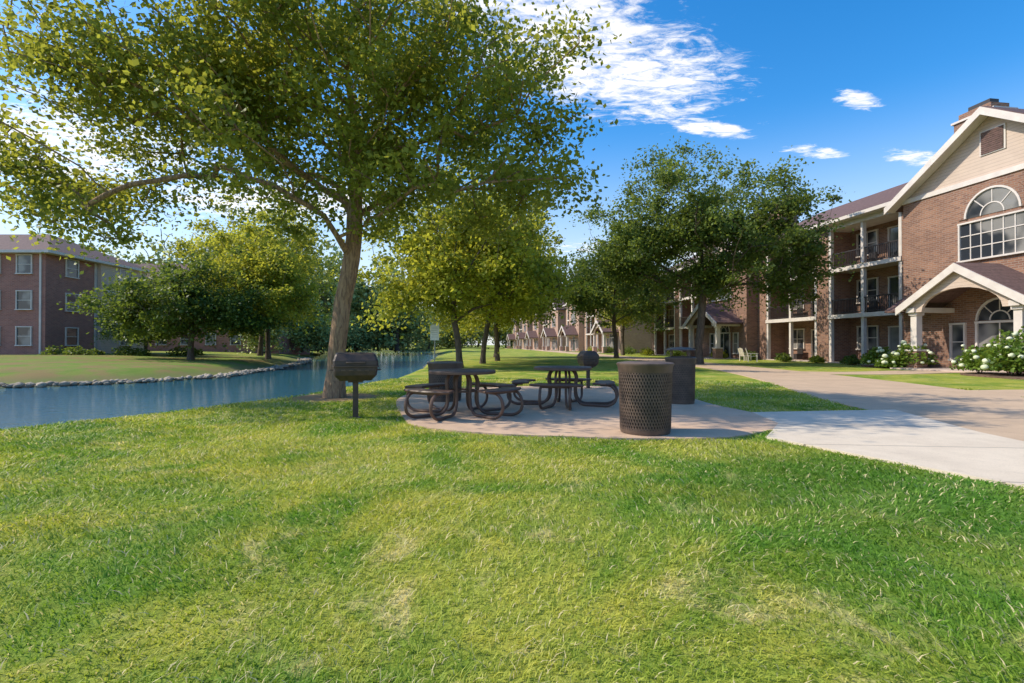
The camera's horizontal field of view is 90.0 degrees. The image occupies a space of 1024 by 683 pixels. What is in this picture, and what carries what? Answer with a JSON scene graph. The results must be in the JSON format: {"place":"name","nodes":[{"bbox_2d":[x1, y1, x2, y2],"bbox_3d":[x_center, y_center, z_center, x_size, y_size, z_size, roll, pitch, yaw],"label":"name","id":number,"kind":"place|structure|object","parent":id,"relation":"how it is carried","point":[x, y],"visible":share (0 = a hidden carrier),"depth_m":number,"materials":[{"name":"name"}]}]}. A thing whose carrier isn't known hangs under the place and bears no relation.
{"place":"outdoors","nodes":[
{"label":"outdoors","id":0,"kind":"place"},
{"bbox_2d":[0,234,151,270],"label":"roof","id":1,"kind":"structure","parent":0,"point":[8,243],"depth_m":45.51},
{"bbox_2d":[0,350,437,428],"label":"pond water","id":2,"kind":"structure","parent":0,"point":[27,407],"depth_m":17.94,"materials":[{"name":"teal liquid"}]},
{"bbox_2d":[0,345,1023,682],"bbox_3d":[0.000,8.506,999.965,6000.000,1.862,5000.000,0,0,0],"label":"ground","id":3,"kind":"structure","parent":0,"point":[516,363],"depth_m":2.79,"materials":[{"name":"green plant"}]},
{"bbox_2d":[0,254,93,354],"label":"walls","id":4,"kind":"structure","parent":3,"relation":"on","point":[56,321],"depth_m":42.05,"materials":[{"name":"red brick"}]},
{"bbox_2d":[37,345,79,354],"bbox_3d":[-35.607,0.801,40.328,3.052,1.065,1.809,0,0,-13],"label":"foundation shrub","id":5,"kind":"object","parent":3,"relation":"on","point":[55,350],"visible":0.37,"depth_m":40.13,"materials":[{"name":"green plant"}]},
{"bbox_2d":[0,250,153,353],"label":"trim","id":6,"kind":"structure","parent":3,"relation":"on","point":[40,253],"depth_m":42.01,"materials":[{"name":"white paint"}]},
{"bbox_2d":[17,256,131,344],"bbox_3d":[-50.720,-3.359,46.481,25.690,7.330,8.965,0,0,0],"label":"windows glass","id":7,"kind":"object","parent":6,"relation":"attached to","point":[23,302],"visible":0.73,"depth_m":42.02,"materials":[{"name":"grey glass"}]},
{"bbox_2d":[61,345,105,354],"bbox_3d":[-33.566,0.781,40.063,3.127,1.102,1.745,0,0,-8],"label":"foundation shrub","id":8,"kind":"object","parent":3,"relation":"on","point":[83,352],"visible":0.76,"depth_m":39.85,"materials":[{"name":"green plant"}]},
{"bbox_2d":[97,264,145,353],"bbox_3d":[-48.950,-2.684,50.119,22.100,8.950,5.800,0,0,0],"label":"siding","id":9,"kind":"object","parent":3,"relation":"on","point":[105,345],"visible":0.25,"depth_m":47.85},
{"bbox_2d":[109,345,151,355],"bbox_3d":[-30.541,0.825,41.066,2.936,1.028,1.686,0,0,-12],"label":"foundation shrub","id":10,"kind":"object","parent":3,"relation":"on","point":[123,351],"visible":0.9,"depth_m":40.87,"materials":[{"name":"green plant"}]},
{"bbox_2d":[84,291,188,351],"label":"oak tree","id":11,"kind":"object","parent":3,"relation":"on","point":[113,334],"visible":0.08,"depth_m":42.15,"materials":[{"name":"green plant"}]},
{"bbox_2d":[0,357,312,387],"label":"shoreline rocks","id":12,"kind":"object","parent":3,"relation":"on","point":[299,361],"visible":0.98,"depth_m":23.20,"materials":[{"name":"grey stone"}]},
{"bbox_2d":[56,243,301,359],"bbox_3d":[-23.369,-2.846,36.995,12.719,8.440,11.942,0,0,24],"label":"oak tree","id":13,"kind":"object","parent":3,"relation":"on","point":[157,306],"visible":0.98,"depth_m":35.64,"materials":[{"name":"green plant"}]},
{"bbox_2d":[166,345,204,355],"bbox_3d":[-28.096,0.837,44.150,3.025,1.046,1.871,0,0,0],"label":"foundation shrub","id":14,"kind":"object","parent":3,"relation":"on","point":[196,353],"visible":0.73,"depth_m":43.87,"materials":[{"name":"green plant"}]},
{"bbox_2d":[148,321,309,354],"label":"walls","id":15,"kind":"structure","parent":3,"relation":"on","point":[220,347],"depth_m":66.00,"materials":[{"name":"red brick"}]},
{"bbox_2d":[156,333,240,344],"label":"trim","id":16,"kind":"structure","parent":15,"relation":"attached to","point":[215,339],"depth_m":65.90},
{"bbox_2d":[157,320,239,344],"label":"windows glass","id":17,"kind":"object","parent":16,"relation":"attached to","point":[183,342],"visible":0.08,"depth_m":65.98,"materials":[{"name":"grey glass"}]},
{"bbox_2d":[135,264,300,285],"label":"roof","id":18,"kind":"structure","parent":15,"relation":"on","point":[159,266],"depth_m":70.14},
{"bbox_2d":[139,186,339,355],"bbox_3d":[-24.606,-7.348,49.581,15.936,17.527,15.248,0,0,-4],"label":"willow tree","id":19,"kind":"object","parent":3,"relation":"on","point":[200,226],"visible":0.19,"depth_m":49.61,"materials":[{"name":"green plant"}]},
{"bbox_2d":[151,199,341,358],"bbox_3d":[-20.337,-5.522,42.198,12.093,13.901,12.639,0,0,20],"label":"willow tree","id":20,"kind":"object","parent":3,"relation":"on","point":[283,274],"visible":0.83,"depth_m":40.15,"materials":[{"name":"green plant"}]},
{"bbox_2d":[78,231,547,356],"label":"distant trees","id":21,"kind":"object","parent":3,"relation":"on","point":[361,339],"visible":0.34,"depth_m":87.81,"materials":[{"name":"green plant"}]},
{"bbox_2d":[0,0,641,397],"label":"shade tree","id":22,"kind":"object","parent":3,"relation":"on","point":[224,88],"visible":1,"depth_m":10.44,"materials":[{"name":"green plant"}]},
{"bbox_2d":[329,352,381,418],"bbox_3d":[-2.571,0.770,8.415,0.831,1.175,0.633,0,0,-17],"label":"park grill","id":23,"kind":"object","parent":3,"relation":"on","point":[354,368],"visible":0.95,"depth_m":8.24,"materials":[{"name":"black metal"}]},
{"bbox_2d":[430,324,438,360],"bbox_3d":[-4.150,0.312,27.488,0.480,2.550,0.060,0,0,0],"label":"path sign","id":24,"kind":"object","parent":3,"relation":"on","point":[434,332],"visible":0.85,"depth_m":27.47,"materials":[{"name":"white metal"}]},
{"bbox_2d":[351,101,599,367],"bbox_3d":[-2.482,-5.009,27.260,11.870,13.055,11.357,0,-1,45],"label":"maple tree","id":25,"kind":"object","parent":3,"relation":"on","point":[437,263],"visible":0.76,"depth_m":25.93,"materials":[{"name":"green plant"}]},
{"bbox_2d":[378,196,588,363],"bbox_3d":[-1.397,-4.018,32.153,13.474,11.145,11.500,0,0,-17],"label":"maple tree","id":26,"kind":"object","parent":3,"relation":"on","point":[486,333],"visible":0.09,"depth_m":32.87,"materials":[{"name":"green plant"}]},
{"bbox_2d":[425,195,569,360],"bbox_3d":[-1.248,-5.045,39.359,12.090,13.296,11.567,0,0,-30],"label":"maple tree","id":27,"kind":"object","parent":3,"relation":"on","point":[473,324],"visible":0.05,"depth_m":38.29,"materials":[{"name":"green plant"}]},
{"bbox_2d":[451,201,561,356],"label":"maple tree","id":28,"kind":"object","parent":3,"relation":"on","point":[514,320],"visible":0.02,"depth_m":49.82,"materials":[{"name":"green plant"}]},
{"bbox_2d":[507,319,532,348],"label":"walls","id":29,"kind":"structure","parent":3,"relation":"on","point":[529,328],"depth_m":153.86,"materials":[{"name":"beige brick"}]},
{"bbox_2d":[507,316,529,339],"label":"roof","id":30,"kind":"structure","parent":29,"relation":"on","point":[521,335],"depth_m":150.44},
{"bbox_2d":[526,310,565,350],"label":"walls","id":31,"kind":"structure","parent":3,"relation":"on","point":[559,321],"depth_m":111.88,"materials":[{"name":"beige brick"}]},
{"bbox_2d":[523,308,556,350],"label":"siding","id":32,"kind":"object","parent":31,"relation":"attached to","point":[542,336],"visible":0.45,"depth_m":131.00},
{"bbox_2d":[525,303,556,349],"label":"trim","id":33,"kind":"structure","parent":32,"relation":"attached to","point":[548,341],"depth_m":123.33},
{"bbox_2d":[534,316,554,349],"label":"windows glass","id":34,"kind":"object","parent":33,"relation":"attached to","point":[553,338],"visible":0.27,"depth_m":113.70,"materials":[{"name":"grey glass"}]},
{"bbox_2d":[525,299,565,338],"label":"roof","id":35,"kind":"structure","parent":31,"relation":"on","point":[550,332],"depth_m":111.88,"materials":[{"name":"brown"}]},
{"bbox_2d":[560,325,604,352],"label":"siding","id":36,"kind":"object","parent":3,"relation":"on","point":[595,328],"visible":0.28,"depth_m":77.14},
{"bbox_2d":[558,300,617,352],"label":"trim","id":37,"kind":"structure","parent":36,"relation":"attached to","point":[594,340],"depth_m":89.64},
{"bbox_2d":[571,309,613,350],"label":"windows glass","id":38,"kind":"object","parent":37,"relation":"attached to","point":[612,342],"visible":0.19,"depth_m":94.76,"materials":[{"name":"grey glass"}]},
{"bbox_2d":[396,386,777,439],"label":"concrete patio","id":39,"kind":"structure","parent":3,"relation":"on","point":[698,419],"depth_m":8.08,"materials":[{"name":"grey concrete"}]},
{"bbox_2d":[427,361,462,401],"bbox_3d":[-1.420,0.835,10.895,0.770,0.830,0.770,0,0,0],"label":"trash receptacle","id":40,"kind":"object","parent":39,"relation":"on","point":[432,378],"visible":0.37,"depth_m":10.59,"materials":[{"name":"grey metal"}]},
{"bbox_2d":[404,369,523,420],"bbox_3d":[-0.850,0.863,8.744,1.946,0.751,1.946,0,0,-10],"label":"picnic table","id":41,"kind":"object","parent":39,"relation":"on","point":[502,388],"visible":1,"depth_m":8.48,"materials":[{"name":"black metal"}]},
{"bbox_2d":[506,366,618,409],"bbox_3d":[1.000,0.872,10.094,1.946,0.751,1.946,0,0,-32],"label":"picnic table","id":42,"kind":"object","parent":39,"relation":"on","point":[557,385],"visible":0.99,"depth_m":9.85,"materials":[{"name":"black metal"}]},
{"bbox_2d":[576,351,599,387],"bbox_3d":[2.051,0.812,13.988,0.564,1.116,0.618,0,0,-13],"label":"park grill","id":43,"kind":"object","parent":39,"relation":"on","point":[588,358],"visible":0.84,"depth_m":13.79,"materials":[{"name":"black metal"}]},
{"bbox_2d":[616,361,673,435],"bbox_3d":[1.800,0.743,6.925,0.760,0.960,0.760,0,0,0],"label":"trash receptacle","id":44,"kind":"object","parent":39,"relation":"on","point":[645,398],"visible":1,"depth_m":6.63,"materials":[{"name":"grey metal"}]},
{"bbox_2d":[664,347,696,403],"bbox_3d":[3.420,0.679,10.396,0.621,1.135,0.621,0,0,0],"label":"trash receptacle","id":45,"kind":"object","parent":39,"relation":"on","point":[683,382],"visible":0.81,"depth_m":10.15,"materials":[{"name":"grey metal"}]},
{"bbox_2d":[559,307,650,353],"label":"walls","id":46,"kind":"structure","parent":3,"relation":"on","point":[634,340],"depth_m":72.64,"materials":[{"name":"beige brick"}]},
{"bbox_2d":[559,304,618,335],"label":"roof","id":47,"kind":"structure","parent":46,"relation":"on","point":[571,330],"depth_m":93.50,"materials":[{"name":"brown"}]},
{"bbox_2d":[600,346,613,352],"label":"foundation shrub","id":48,"kind":"object","parent":3,"relation":"on","point":[609,350],"visible":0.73,"depth_m":73.29,"materials":[{"name":"green plant"}]},
{"bbox_2d":[553,204,686,357],"bbox_3d":[8.893,-5.851,46.953,13.750,15.040,11.320,0,0,8],"label":"maple tree","id":49,"kind":"object","parent":3,"relation":"on","point":[589,304],"visible":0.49,"depth_m":46.10,"materials":[{"name":"green plant"}]},
{"bbox_2d":[620,345,637,353],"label":"foundation shrub","id":50,"kind":"object","parent":3,"relation":"on","point":[628,350],"visible":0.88,"depth_m":65.25,"materials":[{"name":"green plant"}]},
{"bbox_2d":[596,267,672,354],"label":"maple tree","id":51,"kind":"object","parent":3,"relation":"on","point":[623,323],"visible":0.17,"depth_m":58.93,"materials":[{"name":"green plant"}]},
{"bbox_2d":[639,347,655,354],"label":"foundation shrub","id":52,"kind":"object","parent":3,"relation":"on","point":[647,351],"visible":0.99,"depth_m":59.18,"materials":[{"name":"green plant"}]},
{"bbox_2d":[666,350,683,355],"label":"foundation shrub","id":53,"kind":"object","parent":3,"relation":"on","point":[677,353],"visible":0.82,"depth_m":53.19,"materials":[{"name":"green plant"}]},
{"bbox_2d":[709,350,727,357],"bbox_3d":[18.189,1.085,45.125,1.662,0.962,2.981,0,0,28],"label":"foundation shrub","id":54,"kind":"object","parent":3,"relation":"on","point":[725,354],"visible":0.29,"depth_m":44.54,"materials":[{"name":"green plant"}]},
{"bbox_2d":[573,135,870,363],"bbox_3d":[12.527,-5.780,31.611,16.587,14.622,13.957,0,0,-38],"label":"locust tree","id":55,"kind":"object","parent":3,"relation":"on","point":[760,229],"visible":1,"depth_m":30.36,"materials":[{"name":"green plant"}]},
{"bbox_2d":[738,348,750,360],"bbox_3d":[17.532,0.963,38.578,0.820,1.000,0.620,0,0,-13],"label":"patio chair","id":56,"kind":"object","parent":3,"relation":"on","point":[741,351],"visible":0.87,"depth_m":38.55,"materials":[{"name":"white plastic"}]},
{"bbox_2d":[741,350,755,359],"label":"foundation shrub","id":57,"kind":"object","parent":3,"relation":"on","point":[752,358],"visible":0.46,"depth_m":40.99,"materials":[{"name":"green plant"}]},
{"bbox_2d":[745,348,757,361],"bbox_3d":[17.135,0.949,36.620,0.820,1.000,0.620,0,0,21],"label":"patio chair","id":58,"kind":"object","parent":3,"relation":"on","point":[751,356],"visible":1,"depth_m":36.44,"materials":[{"name":"white plastic"}]},
{"bbox_2d":[774,352,793,361],"bbox_3d":[19.639,1.138,37.038,1.295,0.744,2.303,0,0,36],"label":"foundation shrub","id":59,"kind":"object","parent":3,"relation":"on","point":[784,357],"visible":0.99,"depth_m":36.40,"materials":[{"name":"green plant"}]},
{"bbox_2d":[807,355,824,362],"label":"foundation shrub","id":60,"kind":"object","parent":3,"relation":"on","point":[816,359],"visible":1,"depth_m":33.58,"materials":[{"name":"green plant"}]},
{"bbox_2d":[651,102,1023,372],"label":"walls","id":61,"kind":"structure","parent":3,"relation":"on","point":[929,239],"depth_m":29.39,"materials":[{"name":"brown brick"}]},
{"bbox_2d":[655,98,998,358],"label":"railings","id":62,"kind":"object","parent":61,"relation":"attached to","point":[872,305],"visible":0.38,"depth_m":33.02,"materials":[{"name":"metal"}]},
{"bbox_2d":[654,106,1023,362],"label":"trim","id":63,"kind":"structure","parent":61,"relation":"attached to","point":[864,219],"depth_m":27.19,"materials":[{"name":"white paint"}]},
{"bbox_2d":[669,187,1023,358],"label":"windows glass","id":64,"kind":"object","parent":63,"relation":"attached to","point":[988,332],"visible":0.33,"depth_m":24.16,"materials":[{"name":"grey glass"}]},
{"bbox_2d":[670,106,1023,326],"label":"roof","id":65,"kind":"structure","parent":61,"relation":"on","point":[1008,277],"depth_m":25.34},
{"bbox_2d":[652,116,1023,373],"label":"siding","id":66,"kind":"object","parent":3,"relation":"on","point":[963,161],"visible":0.38,"depth_m":24.36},
{"bbox_2d":[839,354,860,364],"bbox_3d":[20.535,1.117,31.007,1.146,0.703,1.925,0,0,18],"label":"foundation shrub","id":67,"kind":"object","parent":3,"relation":"on","point":[852,359],"visible":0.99,"depth_m":30.64,"materials":[{"name":"green plant"}]},
{"bbox_2d":[861,365,898,367],"bbox_3d":[20.688,1.384,27.028,2.777,0.100,5.393,0,0,0],"label":"mulch bed","id":68,"kind":"object","parent":3,"relation":"on","point":[874,366],"visible":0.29,"depth_m":27.45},
{"bbox_2d":[860,340,938,367],"bbox_3d":[19.844,0.691,26.366,3.113,1.495,3.127,0,0,30],"label":"hydrangea shrub","id":69,"kind":"object","parent":68,"relation":"on","point":[882,358],"visible":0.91,"depth_m":25.69,"materials":[{"name":"green plant"}]},
{"bbox_2d":[803,370,962,374],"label":"entrance walk","id":70,"kind":"structure","parent":3,"relation":"on","point":[889,372],"depth_m":22.03,"materials":[{"name":"concrete"}]},
{"bbox_2d":[753,410,1023,488],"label":"sidewalk concrete","id":71,"kind":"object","parent":3,"relation":"on","point":[903,438],"visible":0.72,"depth_m":6.22,"materials":[{"name":"grey concrete"}]},
{"bbox_2d":[960,372,1023,379],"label":"mulch bed","id":72,"kind":"object","parent":3,"relation":"on","point":[1003,376],"visible":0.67,"depth_m":19.30,"materials":[{"name":"brown soil"}]},
{"bbox_2d":[949,326,1023,375],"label":"hydrangea shrub","id":73,"kind":"object","parent":72,"relation":"on","point":[1006,354],"visible":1,"depth_m":19.39,"materials":[{"name":"green plant"}]},
{"bbox_2d":[970,390,1023,396],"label":"cross walk","id":74,"kind":"structure","parent":3,"relation":"on","point":[1019,393],"depth_m":12.80,"materials":[{"name":"concrete"}]},
{"bbox_2d":[0,0,1023,344],"label":"sky","id":75,"kind":"structure","parent":0,"point":[867,92],"materials":[{"name":"blue"}]},
{"bbox_2d":[536,350,1023,440],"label":"walking path","id":76,"kind":"structure","parent":0,"point":[1001,415],"depth_m":11.51,"materials":[{"name":"concrete"}]},
{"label":"siding","id":77,"kind":"object","parent":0,"visible":0},
{"bbox_2d":[506,320,526,348],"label":"trim","id":78,"kind":"structure","parent":77,"relation":"on","point":[520,343],"depth_m":164.81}
]}

